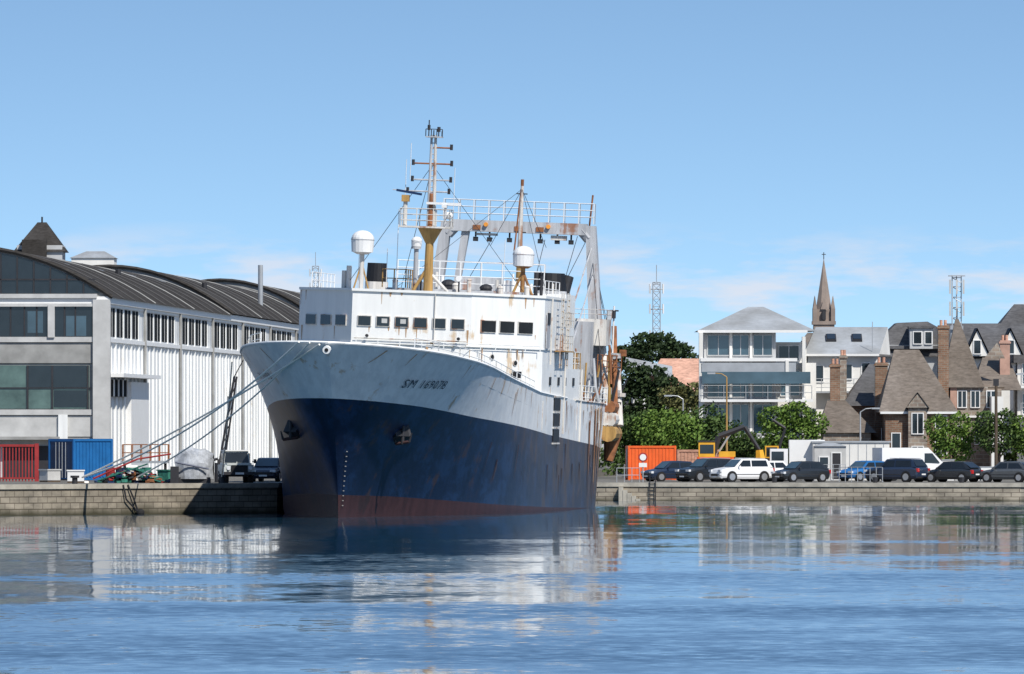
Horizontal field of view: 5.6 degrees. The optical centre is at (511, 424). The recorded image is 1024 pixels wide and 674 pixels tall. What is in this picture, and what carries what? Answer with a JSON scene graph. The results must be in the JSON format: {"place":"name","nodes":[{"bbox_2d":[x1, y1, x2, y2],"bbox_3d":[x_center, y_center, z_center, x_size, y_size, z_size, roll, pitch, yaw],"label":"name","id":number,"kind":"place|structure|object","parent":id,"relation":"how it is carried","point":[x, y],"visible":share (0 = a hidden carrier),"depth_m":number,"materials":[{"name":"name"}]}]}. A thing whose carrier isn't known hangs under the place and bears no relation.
{"place":"outdoors","nodes":[
{"label":"outdoors","id":0,"kind":"place"},
{"bbox_2d":[15,217,68,259],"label":"slate roof house","id":1,"kind":"structure","parent":0,"point":[41,238],"depth_m":1150.00,"materials":[{"name":"stone"}]},
{"bbox_2d":[70,251,117,264],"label":"white house","id":2,"kind":"structure","parent":0,"point":[95,257],"depth_m":1150.00,"materials":[{"name":"metal"}]},
{"bbox_2d":[105,467,114,476],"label":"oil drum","id":3,"kind":"object","parent":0,"point":[108,474],"visible":0.41,"depth_m":639.75,"materials":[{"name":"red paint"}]},
{"bbox_2d":[121,444,169,475],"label":"access platform","id":4,"kind":"structure","parent":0,"point":[159,452],"depth_m":641.00,"materials":[{"name":"metal"}]},
{"bbox_2d":[0,501,1023,673],"bbox_3d":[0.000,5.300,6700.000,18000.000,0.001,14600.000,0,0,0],"label":"water","id":5,"kind":"structure","parent":0,"point":[768,587],"depth_m":330.99,"materials":[{"name":"blue liquid"}]},
{"bbox_2d":[240,120,627,517],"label":"fishing trawler","id":6,"kind":"object","parent":5,"relation":"on","point":[434,393],"visible":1,"depth_m":623.42,"materials":[{"name":"white paint"}]},
{"bbox_2d":[82,341,299,477],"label":"mooring rope","id":7,"kind":"object","parent":6,"relation":"attached to","point":[252,382],"visible":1,"depth_m":595.25,"materials":[{"name":"grey fabric"}]},
{"bbox_2d":[84,344,319,475],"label":"mooring rope","id":8,"kind":"object","parent":6,"relation":"attached to","point":[261,381],"visible":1,"depth_m":596.51,"materials":[{"name":"grey fabric"}]},
{"bbox_2d":[137,342,309,477],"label":"mooring rope","id":9,"kind":"object","parent":6,"relation":"attached to","point":[268,383],"visible":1,"depth_m":597.56,"materials":[{"name":"grey fabric"}]},
{"bbox_2d":[0,461,1023,483],"bbox_3d":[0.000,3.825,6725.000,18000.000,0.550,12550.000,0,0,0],"label":"ground","id":10,"kind":"structure","parent":0,"point":[602,478],"depth_m":734.64,"materials":[{"name":"concrete"}]},
{"bbox_2d":[0,444,38,480],"bbox_3d":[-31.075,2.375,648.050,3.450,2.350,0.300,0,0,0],"label":"shipping container","id":11,"kind":"object","parent":10,"relation":"on","point":[36,477],"visible":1,"depth_m":648.00,"materials":[{"name":"red metal"}]},
{"bbox_2d":[38,469,61,481],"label":"concrete block","id":12,"kind":"object","parent":10,"relation":"on","point":[49,475],"visible":1,"depth_m":639.72,"materials":[{"name":"concrete"}]},
{"bbox_2d":[70,476,78,483],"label":"mooring bollard","id":13,"kind":"object","parent":10,"relation":"on","point":[74,479],"visible":1,"depth_m":609.89,"materials":[{"name":"metal"}]},
{"bbox_2d":[67,470,84,482],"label":"concrete block","id":14,"kind":"object","parent":10,"relation":"on","point":[80,473],"visible":0.86,"depth_m":629.60,"materials":[{"name":"white concrete"}]},
{"bbox_2d":[48,439,112,480],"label":"shipping container","id":15,"kind":"object","parent":10,"relation":"on","point":[86,455],"visible":0.74,"depth_m":653.01,"materials":[{"name":"blue metal"}]},
{"bbox_2d":[84,453,170,482],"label":"fishing net pile","id":16,"kind":"object","parent":10,"relation":"on","point":[131,473],"visible":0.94,"depth_m":631.00,"materials":[{"name":"fabric"}]},
{"bbox_2d":[0,247,299,476],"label":"warehouse","id":17,"kind":"structure","parent":10,"relation":"on","point":[119,355],"depth_m":696.28,"materials":[{"name":"metal"}]},
{"bbox_2d":[111,304,298,473],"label":"wall","id":18,"kind":"structure","parent":17,"relation":"in","point":[194,332],"depth_m":737.11,"materials":[{"name":"metal"}]},
{"bbox_2d":[156,469,169,479],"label":"fish crate","id":19,"kind":"object","parent":10,"relation":"on","point":[164,474],"visible":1,"depth_m":633.51,"materials":[{"name":"green plastic"}]},
{"bbox_2d":[170,447,213,482],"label":"covered boat","id":20,"kind":"object","parent":10,"relation":"on","point":[193,465],"visible":0.91,"depth_m":630.37,"materials":[{"name":"fabric"}]},
{"bbox_2d":[218,475,226,482],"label":"mooring bollard","id":21,"kind":"object","parent":10,"relation":"on","point":[222,479],"visible":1,"depth_m":619.32,"materials":[{"name":"metal"}]},
{"bbox_2d":[214,360,243,482],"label":"dock hoist","id":22,"kind":"object","parent":10,"relation":"on","point":[234,380],"visible":0.69,"depth_m":635.95,"materials":[{"name":"metal"}]},
{"bbox_2d":[217,450,255,482],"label":"off road pickup","id":23,"kind":"object","parent":10,"relation":"on","point":[237,463],"visible":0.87,"depth_m":626.63,"materials":[{"name":"grey metal"}]},
{"bbox_2d":[254,458,281,481],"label":"parked car","id":24,"kind":"object","parent":10,"relation":"on","point":[267,468],"visible":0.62,"depth_m":644.50,"materials":[{"name":"blue metal"}]},
{"bbox_2d":[309,252,321,286],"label":"lattice tower","id":25,"kind":"structure","parent":10,"relation":"on","point":[318,274],"depth_m":1499.91,"materials":[{"name":"grey metal"}]},
{"bbox_2d":[0,476,1023,515],"bbox_3d":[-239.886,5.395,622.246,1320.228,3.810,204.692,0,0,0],"label":"quay wall","id":26,"kind":"structure","parent":10,"relation":"on","point":[122,499],"depth_m":621.29,"materials":[{"name":"stone"}]},
{"bbox_2d":[221,361,232,476],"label":"mooring rope","id":27,"kind":"object","parent":26,"relation":"attached to","point":[227,420],"visible":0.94,"depth_m":606.17,"materials":[{"name":"grey fabric"}]},
{"bbox_2d":[599,392,631,458],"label":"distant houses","id":28,"kind":"structure","parent":10,"relation":"on","point":[602,445],"depth_m":1001.58,"materials":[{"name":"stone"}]},
{"bbox_2d":[616,468,639,481],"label":"safety barrier","id":29,"kind":"object","parent":10,"relation":"on","point":[624,474],"visible":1,"depth_m":737.98,"materials":[{"name":"grey metal"}]},
{"bbox_2d":[600,409,665,462],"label":"shade tree","id":30,"kind":"object","parent":10,"relation":"on","point":[627,438],"visible":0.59,"depth_m":790.94,"materials":[{"name":"green plant"}]},
{"bbox_2d":[638,453,647,481],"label":"traffic sign","id":31,"kind":"object","parent":10,"relation":"on","point":[642,457],"visible":1,"depth_m":741.93,"materials":[{"name":"white metal"}]},
{"bbox_2d":[601,358,695,430],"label":"evergreen oak","id":32,"kind":"object","parent":10,"relation":"on","point":[640,383],"visible":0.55,"depth_m":831.13,"materials":[{"name":"green plant"}]},
{"bbox_2d":[625,446,675,479],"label":"shipping container","id":33,"kind":"object","parent":10,"relation":"on","point":[657,455],"visible":0.71,"depth_m":766.75,"materials":[{"name":"orange metal"}]},
{"bbox_2d":[611,331,698,365],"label":"umbrella pine","id":34,"kind":"object","parent":10,"relation":"on","point":[669,347],"visible":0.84,"depth_m":999.16,"materials":[{"name":"green plant"}]},
{"bbox_2d":[649,265,663,362],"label":"lattice tower","id":35,"kind":"structure","parent":10,"relation":"on","point":[652,289],"depth_m":1199.93,"materials":[{"name":"grey metal"}]},
{"bbox_2d":[641,461,693,480],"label":"parked car","id":36,"kind":"object","parent":10,"relation":"on","point":[662,470],"visible":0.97,"depth_m":748.13,"materials":[{"name":"blue metal"}]},
{"bbox_2d":[631,404,713,449],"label":"shade tree","id":37,"kind":"object","parent":10,"relation":"on","point":[669,430],"visible":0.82,"depth_m":788.07,"materials":[{"name":"green plant"}]},
{"bbox_2d":[664,395,683,410],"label":"street lamp","id":38,"kind":"object","parent":10,"relation":"on","point":[682,401],"visible":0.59,"depth_m":799.96,"materials":[{"name":"grey metal"}]},
{"bbox_2d":[657,381,698,417],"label":"olive tree","id":39,"kind":"object","parent":10,"relation":"on","point":[676,402],"visible":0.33,"depth_m":825.51,"materials":[{"name":"green plant"}]},
{"bbox_2d":[676,450,718,462],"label":"shipping container","id":40,"kind":"object","parent":10,"relation":"on","point":[687,455],"visible":0.3,"depth_m":772.71,"materials":[{"name":"metal"}]},
{"bbox_2d":[675,458,730,481],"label":"parked suv","id":41,"kind":"object","parent":10,"relation":"on","point":[696,470],"visible":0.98,"depth_m":744.04,"materials":[{"name":"black metal"}]},
{"bbox_2d":[673,401,742,454],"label":"shade tree","id":42,"kind":"object","parent":10,"relation":"on","point":[715,422],"visible":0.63,"depth_m":789.80,"materials":[{"name":"green plant"}]},
{"bbox_2d":[707,372,727,450],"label":"street lamp","id":43,"kind":"object","parent":10,"relation":"on","point":[726,405],"visible":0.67,"depth_m":775.95,"materials":[{"name":"metal"}]},
{"bbox_2d":[697,425,764,458],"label":"excavator","id":44,"kind":"object","parent":10,"relation":"on","point":[707,449],"visible":0.38,"depth_m":768.07,"materials":[{"name":"metal"}]},
{"bbox_2d":[708,458,774,481],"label":"parked car","id":45,"kind":"object","parent":10,"relation":"on","point":[750,469],"visible":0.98,"depth_m":741.39,"materials":[{"name":"white metal"}]},
{"bbox_2d":[722,430,767,458],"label":"shade tree","id":46,"kind":"object","parent":10,"relation":"on","point":[746,448],"visible":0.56,"depth_m":789.16,"materials":[{"name":"green plant"}]},
{"bbox_2d":[740,461,787,481],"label":"parked car","id":47,"kind":"object","parent":10,"relation":"on","point":[778,465],"visible":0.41,"depth_m":748.83,"materials":[{"name":"white metal"}]},
{"bbox_2d":[765,419,785,460],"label":"excavator","id":48,"kind":"object","parent":10,"relation":"on","point":[767,448],"visible":0.41,"depth_m":772.38,"materials":[{"name":"metal"}]},
{"bbox_2d":[755,399,831,454],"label":"shade tree","id":49,"kind":"object","parent":10,"relation":"on","point":[804,424],"visible":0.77,"depth_m":784.47,"materials":[{"name":"green plant"}]},
{"bbox_2d":[769,440,824,464],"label":"box truck","id":50,"kind":"object","parent":10,"relation":"on","point":[799,450],"visible":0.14,"depth_m":764.80,"materials":[{"name":"white metal"}]},
{"bbox_2d":[771,461,830,481],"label":"parked car","id":51,"kind":"object","parent":10,"relation":"on","point":[806,471],"visible":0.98,"depth_m":741.43,"materials":[{"name":"black metal"}]},
{"bbox_2d":[599,450,1016,475],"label":"wall","id":52,"kind":"structure","parent":10,"relation":"on","point":[1007,457],"depth_m":799.41,"materials":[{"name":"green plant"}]},
{"bbox_2d":[812,252,835,331],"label":"church spire","id":53,"kind":"structure","parent":10,"relation":"on","point":[823,312],"depth_m":1500.40,"materials":[{"name":"stone"}]},
{"bbox_2d":[813,443,845,480],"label":"site cabin","id":54,"kind":"object","parent":10,"relation":"on","point":[829,453],"visible":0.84,"depth_m":757.00,"materials":[{"name":"metal"}]},
{"bbox_2d":[824,464,845,480],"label":"safety barrier","id":55,"kind":"object","parent":10,"relation":"on","point":[833,468],"visible":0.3,"depth_m":751.99,"materials":[{"name":"grey metal"}]},
{"bbox_2d":[811,441,890,479],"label":"storage shed","id":56,"kind":"structure","parent":10,"relation":"on","point":[858,450],"depth_m":764.00,"materials":[{"name":"white metal"}]},
{"bbox_2d":[836,461,883,480],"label":"parked car","id":57,"kind":"object","parent":10,"relation":"on","point":[864,464],"visible":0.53,"depth_m":751.10,"materials":[{"name":"blue metal"}]},
{"bbox_2d":[839,467,882,481],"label":"safety barrier","id":58,"kind":"object","parent":10,"relation":"on","point":[857,474],"visible":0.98,"depth_m":740.12,"materials":[{"name":"grey metal"}]},
{"bbox_2d":[859,408,879,440],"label":"street lamp","id":59,"kind":"object","parent":10,"relation":"on","point":[860,422],"visible":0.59,"depth_m":779.95,"materials":[{"name":"grey metal"}]},
{"bbox_2d":[864,458,929,481],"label":"parked suv","id":60,"kind":"object","parent":10,"relation":"on","point":[909,469],"visible":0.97,"depth_m":740.01,"materials":[{"name":"blue metal"}]},
{"bbox_2d":[872,448,942,480],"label":"parked van","id":61,"kind":"object","parent":10,"relation":"on","point":[930,458],"visible":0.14,"depth_m":754.08,"materials":[{"name":"white metal"}]},
{"bbox_2d":[923,410,982,461],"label":"shade tree","id":62,"kind":"object","parent":10,"relation":"on","point":[954,447],"visible":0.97,"depth_m":777.55,"materials":[{"name":"green plant"}]},
{"bbox_2d":[925,461,982,481],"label":"parked car","id":63,"kind":"object","parent":10,"relation":"on","point":[947,470],"visible":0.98,"depth_m":739.15,"materials":[{"name":"black metal"}]},
{"bbox_2d":[948,275,964,338],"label":"telecom mast","id":64,"kind":"object","parent":10,"relation":"on","point":[956,307],"visible":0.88,"depth_m":805.70,"materials":[{"name":"metal"}]},
{"bbox_2d":[988,379,1003,465],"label":"utility pole","id":65,"kind":"object","parent":10,"relation":"on","point":[995,382],"visible":0.83,"depth_m":761.91,"materials":[{"name":"brown wood"}]},
{"bbox_2d":[972,407,1023,462],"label":"shade tree","id":66,"kind":"object","parent":10,"relation":"on","point":[1003,427],"visible":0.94,"depth_m":775.54,"materials":[{"name":"green plant"}]},
{"bbox_2d":[980,461,1023,481],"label":"parked car","id":67,"kind":"object","parent":10,"relation":"on","point":[1006,470],"visible":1,"depth_m":738.24,"materials":[{"name":"grey metal"}]},
{"bbox_2d":[1009,415,1023,458],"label":"shade tree","id":68,"kind":"object","parent":10,"relation":"on","point":[1019,448],"visible":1,"depth_m":775.48,"materials":[{"name":"green plant"}]},
{"bbox_2d":[0,0,1023,391],"label":"sky","id":69,"kind":"structure","parent":0,"point":[725,147],"materials":[{"name":"blue"}]},
{"bbox_2d":[625,357,698,440],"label":"terracotta roof house","id":70,"kind":"structure","parent":0,"point":[686,371],"depth_m":952.81,"materials":[{"name":"tile"}]},
{"bbox_2d":[695,307,815,453],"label":"apartment building","id":71,"kind":"structure","parent":0,"point":[751,359],"depth_m":799.98,"materials":[{"name":"concrete"}]},
{"bbox_2d":[801,333,812,346],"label":"slate roof house","id":72,"kind":"structure","parent":0,"point":[808,336],"depth_m":833.99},
{"bbox_2d":[806,322,889,439],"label":"white modern house","id":73,"kind":"structure","parent":0,"point":[864,347],"depth_m":806.28,"materials":[{"name":"metal"}]},
{"bbox_2d":[818,350,888,440],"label":"brick house","id":74,"kind":"structure","parent":0,"point":[842,409],"depth_m":796.30,"materials":[{"name":"stone"}]},
{"bbox_2d":[878,322,937,440],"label":"slate mansard house","id":75,"kind":"structure","parent":0,"point":[922,337],"depth_m":818.00,"materials":[{"name":"grey stone"}]},
{"bbox_2d":[876,320,957,458],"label":"brick house","id":76,"kind":"structure","parent":0,"point":[915,394],"depth_m":789.85,"materials":[{"name":"brown stone"}]},
{"bbox_2d":[941,459,954,461],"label":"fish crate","id":77,"kind":"object","parent":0,"point":[944,460],"visible":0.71,"depth_m":759.85,"materials":[{"name":"plastic"}]},
{"bbox_2d":[949,309,1021,466],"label":"granite house","id":78,"kind":"structure","parent":0,"point":[970,392],"depth_m":794.07,"materials":[{"name":"brown stone"}]},
{"bbox_2d":[947,323,1023,461],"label":"gabled house","id":79,"kind":"structure","parent":0,"point":[982,339],"depth_m":815.96,"materials":[{"name":"stone"}]},
{"bbox_2d":[981,467,991,470],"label":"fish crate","id":80,"kind":"object","parent":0,"point":[985,468],"visible":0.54,"depth_m":759.89,"materials":[{"name":"white plastic"}]},
{"bbox_2d":[998,304,1023,322],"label":"tall roof house","id":81,"kind":"structure","parent":0,"point":[1014,313],"depth_m":843.34,"materials":[{"name":"stone"}]},
{"bbox_2d":[1010,355,1023,461],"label":"balcony apartment block","id":82,"kind":"structure","parent":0,"point":[1017,396],"depth_m":798.00,"materials":[{"name":"stone"}]}
]}

